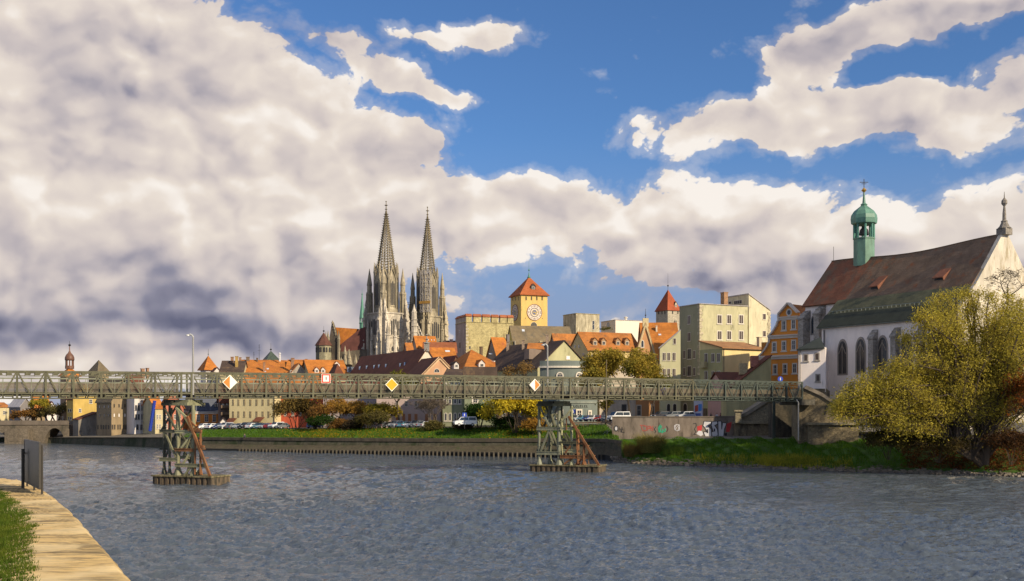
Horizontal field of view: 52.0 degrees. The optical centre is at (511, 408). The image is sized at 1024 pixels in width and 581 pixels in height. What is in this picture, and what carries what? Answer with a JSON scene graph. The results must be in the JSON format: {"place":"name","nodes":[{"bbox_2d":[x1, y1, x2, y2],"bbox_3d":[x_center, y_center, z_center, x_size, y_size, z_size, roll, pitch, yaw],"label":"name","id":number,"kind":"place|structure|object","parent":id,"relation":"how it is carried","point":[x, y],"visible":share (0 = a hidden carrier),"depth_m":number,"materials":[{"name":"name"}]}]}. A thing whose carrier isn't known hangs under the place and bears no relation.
{"place":"outdoors","nodes":[
{"label":"outdoors","id":0,"kind":"place"},
{"bbox_2d":[0,478,130,580],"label":"stone quay","id":1,"kind":"structure","parent":0,"point":[67,547],"depth_m":32.58,"materials":[{"name":"beige stone"}]},
{"bbox_2d":[21,439,42,493],"bbox_3d":[-25.086,3.019,54.733,0.471,2.733,6.289,0,0,-31],"label":"information board","id":2,"kind":"object","parent":1,"relation":"on","point":[32,463],"visible":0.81,"depth_m":54.42,"materials":[{"name":"metal"}]},
{"bbox_2d":[217,387,228,421],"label":"house","id":3,"kind":"structure","parent":0,"point":[223,407],"depth_m":283.33,"materials":[{"name":"paint"}]},
{"bbox_2d":[184,423,620,439],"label":"grass bank","id":4,"kind":"structure","parent":0,"point":[467,434],"depth_m":236.89,"materials":[{"name":"green plant"}]},
{"bbox_2d":[271,427,591,437],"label":"fallen leaves","id":5,"kind":"object","parent":4,"relation":"on","point":[336,433],"visible":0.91,"depth_m":243.69,"materials":[{"name":"brown plant"}]},
{"bbox_2d":[453,417,476,425],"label":"parked van","id":6,"kind":"object","parent":4,"relation":"on","point":[470,421],"visible":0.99,"depth_m":231.26,"materials":[{"name":"paint"}]},
{"bbox_2d":[463,400,497,427],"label":"tree","id":7,"kind":"object","parent":4,"relation":"on","point":[471,409],"visible":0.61,"depth_m":235.47,"materials":[{"name":"green plant"}]},
{"bbox_2d":[476,389,547,432],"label":"tree","id":8,"kind":"object","parent":4,"relation":"on","point":[528,407],"visible":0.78,"depth_m":227.36,"materials":[{"name":"yellow plant"}]},
{"bbox_2d":[518,417,547,433],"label":"bush","id":9,"kind":"object","parent":4,"relation":"on","point":[529,424],"visible":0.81,"depth_m":224.56,"materials":[{"name":"brown plant"}]},
{"bbox_2d":[443,369,463,426],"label":"house","id":10,"kind":"structure","parent":0,"point":[453,411],"depth_m":251.10,"materials":[{"name":"paint"}]},
{"bbox_2d":[0,442,1023,580],"bbox_3d":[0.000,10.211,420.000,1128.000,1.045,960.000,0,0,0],"label":"river","id":11,"kind":"structure","parent":0,"point":[277,516],"depth_m":96.46,"materials":[{"name":"grey liquid"}]},
{"bbox_2d":[151,400,230,484],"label":"bridge trestle","id":12,"kind":"object","parent":11,"relation":"in","point":[193,477],"visible":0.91,"depth_m":141.60,"materials":[{"name":"paint"}]},
{"bbox_2d":[529,401,606,472],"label":"bridge trestle","id":13,"kind":"object","parent":11,"relation":"in","point":[559,464],"visible":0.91,"depth_m":169.06,"materials":[{"name":"paint"}]},
{"bbox_2d":[0,415,1023,438],"bbox_3d":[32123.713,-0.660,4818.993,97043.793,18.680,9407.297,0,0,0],"label":"town ground","id":14,"kind":"structure","parent":0,"point":[60,434],"depth_m":262.65,"materials":[{"name":"paint"}]},
{"bbox_2d":[0,402,8,420],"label":"house","id":15,"kind":"structure","parent":14,"relation":"on","point":[4,411],"depth_m":360.61,"materials":[{"name":"paint"}]},
{"bbox_2d":[8,399,32,420],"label":"house","id":16,"kind":"structure","parent":14,"relation":"on","point":[18,404],"depth_m":344.92,"materials":[{"name":"metal"}]},
{"bbox_2d":[8,408,37,420],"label":"bush","id":17,"kind":"object","parent":14,"relation":"on","point":[22,413],"visible":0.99,"depth_m":323.31,"materials":[{"name":"brown plant"}]},
{"bbox_2d":[0,421,72,443],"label":"stone bridge","id":18,"kind":"structure","parent":14,"relation":"on","point":[16,432],"depth_m":304.68,"materials":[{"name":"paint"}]},
{"bbox_2d":[28,397,50,420],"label":"tree","id":19,"kind":"object","parent":14,"relation":"on","point":[41,403],"visible":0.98,"depth_m":324.22,"materials":[{"name":"yellow plant"}]},
{"bbox_2d":[40,402,66,420],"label":"bush","id":20,"kind":"object","parent":14,"relation":"on","point":[57,408],"visible":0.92,"depth_m":324.11,"materials":[{"name":"green plant"}]},
{"bbox_2d":[60,341,78,420],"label":"gate tower","id":21,"kind":"structure","parent":14,"relation":"on","point":[69,356],"depth_m":333.43,"materials":[{"name":"stone"}]},
{"bbox_2d":[65,384,96,420],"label":"house","id":22,"kind":"structure","parent":14,"relation":"on","point":[77,407],"depth_m":319.16,"materials":[{"name":"paint"}]},
{"bbox_2d":[72,412,96,435],"bbox_3d":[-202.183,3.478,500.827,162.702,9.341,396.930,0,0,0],"label":"house","id":23,"kind":"structure","parent":14,"relation":"on","point":[85,424],"depth_m":304.78,"materials":[{"name":"paint"}]},
{"bbox_2d":[89,360,108,388],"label":"house","id":24,"kind":"structure","parent":14,"relation":"on","point":[98,365],"depth_m":376.96,"materials":[{"name":"tile"}]},
{"bbox_2d":[95,380,126,435],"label":"warehouse","id":25,"kind":"structure","parent":14,"relation":"on","point":[111,417],"depth_m":295.06,"materials":[{"name":"paint"}]},
{"bbox_2d":[127,368,148,433],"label":"house","id":26,"kind":"structure","parent":14,"relation":"on","point":[134,416],"depth_m":292.53,"materials":[{"name":"paint"}]},
{"bbox_2d":[141,396,162,433],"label":"house","id":27,"kind":"structure","parent":14,"relation":"on","point":[157,425],"depth_m":287.95,"materials":[{"name":"paint"}]},
{"bbox_2d":[162,396,184,429],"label":"house","id":28,"kind":"structure","parent":14,"relation":"on","point":[181,416],"depth_m":290.35,"materials":[{"name":"paint"}]},
{"bbox_2d":[183,396,217,428],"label":"house","id":29,"kind":"structure","parent":14,"relation":"on","point":[207,412],"depth_m":291.26,"materials":[{"name":"paint"}]},
{"bbox_2d":[197,354,216,387],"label":"turret","id":30,"kind":"object","parent":14,"relation":"on","point":[208,365],"visible":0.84,"depth_m":375.87,"materials":[{"name":"tile"}]},
{"bbox_2d":[219,356,247,387],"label":"house","id":31,"kind":"structure","parent":14,"relation":"on","point":[232,365],"depth_m":341.31,"materials":[{"name":"tile"}]},
{"bbox_2d":[227,380,287,427],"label":"house","id":32,"kind":"structure","parent":14,"relation":"on","point":[251,410],"depth_m":278.79,"materials":[{"name":"paint"}]},
{"bbox_2d":[241,357,288,378],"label":"house","id":33,"kind":"structure","parent":14,"relation":"on","point":[265,366],"depth_m":352.09,"materials":[{"name":"tile"}]},
{"bbox_2d":[270,397,317,428],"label":"tree","id":34,"kind":"object","parent":14,"relation":"on","point":[296,406],"visible":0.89,"depth_m":263.50,"materials":[{"name":"brown plant"}]},
{"bbox_2d":[287,358,304,372],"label":"house","id":35,"kind":"structure","parent":14,"relation":"on","point":[297,368],"depth_m":332.62,"materials":[{"name":"paint"}]},
{"bbox_2d":[281,376,334,427],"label":"house","id":36,"kind":"structure","parent":14,"relation":"on","point":[285,419],"depth_m":280.81,"materials":[{"name":"paint"}]},
{"bbox_2d":[0,437,621,460],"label":"embankment wall","id":37,"kind":"structure","parent":14,"relation":"on","point":[603,449],"depth_m":235.04,"materials":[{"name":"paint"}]},
{"bbox_2d":[305,413,336,427],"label":"bush","id":38,"kind":"object","parent":14,"relation":"on","point":[322,420],"visible":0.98,"depth_m":253.29,"materials":[{"name":"green plant"}]},
{"bbox_2d":[306,402,335,428],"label":"tree","id":39,"kind":"object","parent":14,"relation":"on","point":[314,410],"visible":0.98,"depth_m":255.08,"materials":[{"name":"brown plant"}]},
{"bbox_2d":[302,359,348,377],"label":"house","id":40,"kind":"structure","parent":14,"relation":"on","point":[317,366],"depth_m":331.59,"materials":[{"name":"tile"}]},
{"bbox_2d":[326,418,348,428],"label":"bush","id":41,"kind":"object","parent":14,"relation":"on","point":[338,422],"visible":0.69,"depth_m":253.07,"materials":[{"name":"brown plant"}]},
{"bbox_2d":[320,399,368,418],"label":"tree","id":42,"kind":"object","parent":14,"relation":"on","point":[350,407],"visible":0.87,"depth_m":256.50,"materials":[{"name":"brown plant"}]},
{"bbox_2d":[323,382,379,427],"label":"house","id":43,"kind":"structure","parent":14,"relation":"on","point":[366,401],"depth_m":273.41,"materials":[{"name":"tile"}]},
{"bbox_2d":[341,417,365,429],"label":"bush","id":44,"kind":"object","parent":14,"relation":"on","point":[348,425],"visible":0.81,"depth_m":249.97,"materials":[{"name":"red plant"}]},
{"bbox_2d":[349,412,379,428],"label":"bush","id":45,"kind":"object","parent":14,"relation":"on","point":[361,419],"visible":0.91,"depth_m":247.31,"materials":[{"name":"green plant"}]},
{"bbox_2d":[363,409,392,427],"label":"bush","id":46,"kind":"object","parent":14,"relation":"on","point":[379,416],"visible":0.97,"depth_m":247.06,"materials":[{"name":"green plant"}]},
{"bbox_2d":[315,201,448,373],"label":"cathedral","id":47,"kind":"structure","parent":14,"relation":"on","point":[389,322],"depth_m":547.14,"materials":[{"name":"grey stone"}]},
{"bbox_2d":[419,270,431,312],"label":"scaffold","id":48,"kind":"object","parent":47,"relation":"on","point":[426,299],"visible":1,"depth_m":557.01,"materials":[{"name":"metal"}]},
{"bbox_2d":[361,402,402,427],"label":"tree","id":49,"kind":"object","parent":14,"relation":"on","point":[389,409],"visible":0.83,"depth_m":251.99,"materials":[{"name":"green plant"}]},
{"bbox_2d":[347,334,432,381],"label":"hall","id":50,"kind":"structure","parent":14,"relation":"on","point":[405,361],"depth_m":301.04,"materials":[{"name":"tile"}]},
{"bbox_2d":[376,369,420,426],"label":"tree","id":51,"kind":"object","parent":14,"relation":"on","point":[394,372],"visible":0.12,"depth_m":249.53,"materials":[{"name":"green plant"}]},
{"bbox_2d":[377,378,442,426],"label":"house","id":52,"kind":"structure","parent":14,"relation":"on","point":[410,413],"depth_m":261.68,"materials":[{"name":"paint"}]},
{"bbox_2d":[412,336,436,349],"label":"house","id":53,"kind":"structure","parent":14,"relation":"on","point":[417,342],"depth_m":431.94,"materials":[{"name":"tile"}]},
{"bbox_2d":[407,357,451,382],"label":"house","id":54,"kind":"structure","parent":14,"relation":"on","point":[434,366],"depth_m":268.03,"materials":[{"name":"tile"}]},
{"bbox_2d":[410,399,450,419],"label":"tree","id":55,"kind":"object","parent":14,"relation":"on","point":[433,403],"visible":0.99,"depth_m":243.87,"materials":[{"name":"plant"}]},
{"bbox_2d":[420,420,444,430],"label":"bush","id":56,"kind":"object","parent":14,"relation":"on","point":[433,424],"visible":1,"depth_m":238.64,"materials":[{"name":"green plant"}]},
{"bbox_2d":[422,342,457,354],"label":"house","id":57,"kind":"structure","parent":14,"relation":"on","point":[444,344],"depth_m":391.43,"materials":[{"name":"tile"}]},
{"bbox_2d":[429,347,455,354],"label":"house","id":58,"kind":"structure","parent":14,"relation":"on","point":[436,349],"depth_m":355.47,"materials":[{"name":"tile"}]},
{"bbox_2d":[448,346,494,368],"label":"house","id":59,"kind":"structure","parent":14,"relation":"on","point":[471,358],"depth_m":274.89,"materials":[{"name":"tile"}]},
{"bbox_2d":[463,367,497,424],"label":"house","id":60,"kind":"structure","parent":14,"relation":"on","point":[489,371],"depth_m":249.35,"materials":[{"name":"tile"}]},
{"bbox_2d":[455,314,513,357],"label":"tower","id":61,"kind":"structure","parent":14,"relation":"on","point":[473,332],"depth_m":405.81,"materials":[{"name":"stone"}]},
{"bbox_2d":[486,334,509,359],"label":"house","id":62,"kind":"structure","parent":14,"relation":"on","point":[496,346],"depth_m":329.80,"materials":[{"name":"tile"}]},
{"bbox_2d":[490,416,518,429],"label":"bush","id":63,"kind":"object","parent":14,"relation":"on","point":[501,422],"visible":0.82,"depth_m":231.36,"materials":[{"name":"green plant"}]},
{"bbox_2d":[496,399,539,424],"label":"house","id":64,"kind":"structure","parent":14,"relation":"on","point":[520,417],"depth_m":250.98,"materials":[{"name":"tile"}]},
{"bbox_2d":[499,360,537,384],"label":"tree","id":65,"kind":"object","parent":14,"relation":"on","point":[524,367],"visible":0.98,"depth_m":245.05,"materials":[{"name":"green plant"}]},
{"bbox_2d":[508,269,549,325],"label":"clock tower","id":66,"kind":"structure","parent":14,"relation":"on","point":[528,296],"depth_m":431.31,"materials":[{"name":"paint"}]},
{"bbox_2d":[492,335,582,392],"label":"house","id":67,"kind":"structure","parent":14,"relation":"on","point":[534,353],"depth_m":261.33,"materials":[{"name":"tile"}]},
{"bbox_2d":[508,325,571,344],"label":"house","id":68,"kind":"structure","parent":14,"relation":"on","point":[530,334],"depth_m":381.82,"materials":[{"name":"tile"}]},
{"bbox_2d":[550,333,575,344],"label":"house","id":69,"kind":"structure","parent":14,"relation":"on","point":[568,338],"depth_m":325.83,"materials":[{"name":"tile"}]},
{"bbox_2d":[539,361,596,424],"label":"rounded house","id":70,"kind":"structure","parent":14,"relation":"on","point":[568,369],"depth_m":244.14,"materials":[{"name":"paint"}]},
{"bbox_2d":[563,313,599,333],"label":"tower","id":71,"kind":"structure","parent":14,"relation":"on","point":[580,322],"depth_m":417.01,"materials":[{"name":"stone"}]},
{"bbox_2d":[570,332,637,358],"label":"house","id":72,"kind":"structure","parent":14,"relation":"on","point":[583,344],"depth_m":296.90,"materials":[{"name":"tile"}]},
{"bbox_2d":[595,400,615,424],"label":"tree","id":73,"kind":"object","parent":14,"relation":"on","point":[603,404],"visible":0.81,"depth_m":228.72,"materials":[{"name":"green plant"}]},
{"bbox_2d":[597,357,635,423],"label":"house","id":74,"kind":"structure","parent":14,"relation":"on","point":[620,406],"depth_m":267.63,"materials":[{"name":"tile"}]},
{"bbox_2d":[576,347,663,414],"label":"tree","id":75,"kind":"object","parent":14,"relation":"on","point":[637,364],"visible":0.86,"depth_m":222.34,"materials":[{"name":"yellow plant"}]},
{"bbox_2d":[601,317,641,341],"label":"building","id":76,"kind":"structure","parent":14,"relation":"on","point":[624,326],"depth_m":425.81,"materials":[{"name":"paint"}]},
{"bbox_2d":[636,309,658,415],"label":"house","id":77,"kind":"structure","parent":14,"relation":"on","point":[643,407],"depth_m":274.54,"materials":[{"name":"paint"}]},
{"bbox_2d":[637,373,676,414],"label":"tree","id":78,"kind":"object","parent":14,"relation":"on","point":[652,384],"visible":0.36,"depth_m":223.53,"materials":[{"name":"green plant"}]},
{"bbox_2d":[638,322,677,362],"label":"house","id":79,"kind":"structure","parent":14,"relation":"on","point":[661,334],"depth_m":300.05,"materials":[{"name":"tile"}]},
{"bbox_2d":[655,285,678,330],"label":"tower","id":80,"kind":"structure","parent":14,"relation":"on","point":[667,310],"depth_m":495.65,"materials":[{"name":"paint"}]},
{"bbox_2d":[658,330,680,410],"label":"house","id":81,"kind":"structure","parent":14,"relation":"on","point":[670,355],"depth_m":265.79,"materials":[{"name":"paint"}]},
{"bbox_2d":[612,416,734,438],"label":"graffiti wall","id":82,"kind":"structure","parent":14,"relation":"on","point":[624,427],"depth_m":212.92,"materials":[{"name":"paint"}]},
{"bbox_2d":[694,401,702,415],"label":"poster board","id":83,"kind":"object","parent":14,"relation":"on","point":[698,408],"visible":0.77,"depth_m":234.91,"materials":[{"name":"paper"}]},
{"bbox_2d":[679,303,748,411],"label":"tower house","id":84,"kind":"structure","parent":14,"relation":"on","point":[711,322],"depth_m":269.23,"materials":[{"name":"paint"}]},
{"bbox_2d":[707,372,739,415],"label":"house","id":85,"kind":"structure","parent":14,"relation":"on","point":[714,407],"depth_m":233.13,"materials":[{"name":"tile"}]},
{"bbox_2d":[698,337,761,415],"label":"house","id":86,"kind":"structure","parent":14,"relation":"on","point":[719,356],"depth_m":247.95,"materials":[{"name":"paint"}]},
{"bbox_2d":[720,292,770,345],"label":"house","id":87,"kind":"structure","parent":14,"relation":"on","point":[759,317],"depth_m":275.54,"materials":[{"name":"paint"}]},
{"bbox_2d":[721,355,771,415],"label":"house","id":88,"kind":"structure","parent":14,"relation":"on","point":[758,370],"depth_m":224.19,"materials":[{"name":"paint"}]},
{"bbox_2d":[758,302,804,395],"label":"baroque house","id":89,"kind":"structure","parent":14,"relation":"on","point":[780,346],"depth_m":227.76,"materials":[{"name":"paint"}]},
{"bbox_2d":[732,385,859,444],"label":"stone abutment","id":90,"kind":"object","parent":14,"relation":"on","point":[804,419],"visible":0.78,"depth_m":187.83,"materials":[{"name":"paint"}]},
{"bbox_2d":[0,370,802,401],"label":"footbridge","id":91,"kind":"object","parent":90,"relation":"on","point":[240,390],"visible":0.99,"depth_m":154.28,"materials":[{"name":"metal"}]},
{"bbox_2d":[797,337,827,391],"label":"annex","id":92,"kind":"object","parent":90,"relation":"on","point":[813,364],"visible":0.92,"depth_m":200.62,"materials":[{"name":"paint"}]},
{"bbox_2d":[859,427,915,459],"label":"bush","id":93,"kind":"object","parent":14,"relation":"on","point":[873,439],"visible":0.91,"depth_m":160.31,"materials":[{"name":"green plant"}]},
{"bbox_2d":[797,182,1023,428],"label":"white church","id":94,"kind":"structure","parent":14,"relation":"on","point":[855,315],"depth_m":200.14,"materials":[{"name":"paint"}]},
{"bbox_2d":[837,339,847,374],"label":"window","id":95,"kind":"structure","parent":94,"relation":"in","point":[842,351],"depth_m":203.59,"materials":[{"name":"glass"}]},
{"bbox_2d":[855,337,865,373],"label":"window","id":96,"kind":"structure","parent":94,"relation":"in","point":[860,348],"depth_m":199.70,"materials":[{"name":"glass"}]},
{"bbox_2d":[877,335,887,370],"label":"window","id":97,"kind":"structure","parent":94,"relation":"in","point":[882,345],"depth_m":195.27,"materials":[{"name":"glass"}]},
{"bbox_2d":[0,0,1023,404],"label":"sky","id":98,"kind":"structure","parent":0,"point":[221,173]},
{"bbox_2d":[621,435,1023,473],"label":"river bank","id":99,"kind":"structure","parent":0,"point":[825,451],"depth_m":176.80,"materials":[{"name":"green plant"}]},
{"bbox_2d":[619,440,644,456],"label":"tall grass","id":100,"kind":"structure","parent":99,"relation":"on","point":[631,450],"depth_m":196.99,"materials":[{"name":"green plant"}]},
{"bbox_2d":[629,431,675,452],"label":"tall grass","id":101,"kind":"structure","parent":99,"relation":"on","point":[649,443],"depth_m":196.29,"materials":[{"name":"green plant"}]},
{"bbox_2d":[661,442,684,455],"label":"tall grass","id":102,"kind":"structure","parent":99,"relation":"on","point":[672,449],"depth_m":192.19,"materials":[{"name":"green plant"}]},
{"bbox_2d":[693,451,853,469],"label":"bank weeds","id":103,"kind":"object","parent":99,"relation":"on","point":[780,460],"visible":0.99,"depth_m":177.99,"materials":[{"name":"green plant"}]},
{"bbox_2d":[610,456,1023,476],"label":"bank stones","id":104,"kind":"object","parent":99,"relation":"on","point":[923,470],"visible":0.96,"depth_m":169.83,"materials":[{"name":"grey stone"}]},
{"bbox_2d":[823,281,1023,466],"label":"willow tree","id":105,"kind":"object","parent":99,"relation":"on","point":[949,393],"visible":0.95,"depth_m":157.93,"materials":[{"name":"yellow plant"}]},
{"bbox_2d":[892,432,977,462],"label":"bush","id":106,"kind":"object","parent":99,"relation":"on","point":[926,444],"visible":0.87,"depth_m":158.12,"materials":[{"name":"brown plant"}]},
{"bbox_2d":[900,444,1023,470],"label":"leaf litter","id":107,"kind":"object","parent":99,"relation":"on","point":[991,464],"visible":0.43,"depth_m":164.37,"materials":[{"name":"brown plant"}]},
{"bbox_2d":[979,428,1023,464],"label":"bush","id":108,"kind":"object","parent":99,"relation":"on","point":[1015,441],"visible":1,"depth_m":156.61,"materials":[{"name":"brown plant"}]},
{"bbox_2d":[999,365,1023,416],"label":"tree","id":109,"kind":"object","parent":99,"relation":"on","point":[1018,384],"visible":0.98,"depth_m":154.64,"materials":[{"name":"brown plant"}]},
{"bbox_2d":[984,267,1023,307],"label":"tree","id":110,"kind":"object","parent":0,"point":[1009,273],"visible":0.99,"depth_m":169.39,"materials":[{"name":"plant"}]},
{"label":"lawn ground","id":111,"kind":"structure","parent":0,"visible":0},
{"bbox_2d":[0,488,41,580],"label":"grass","id":112,"kind":"structure","parent":111,"relation":"on","point":[8,534],"depth_m":33.73,"materials":[{"name":"green plant"}]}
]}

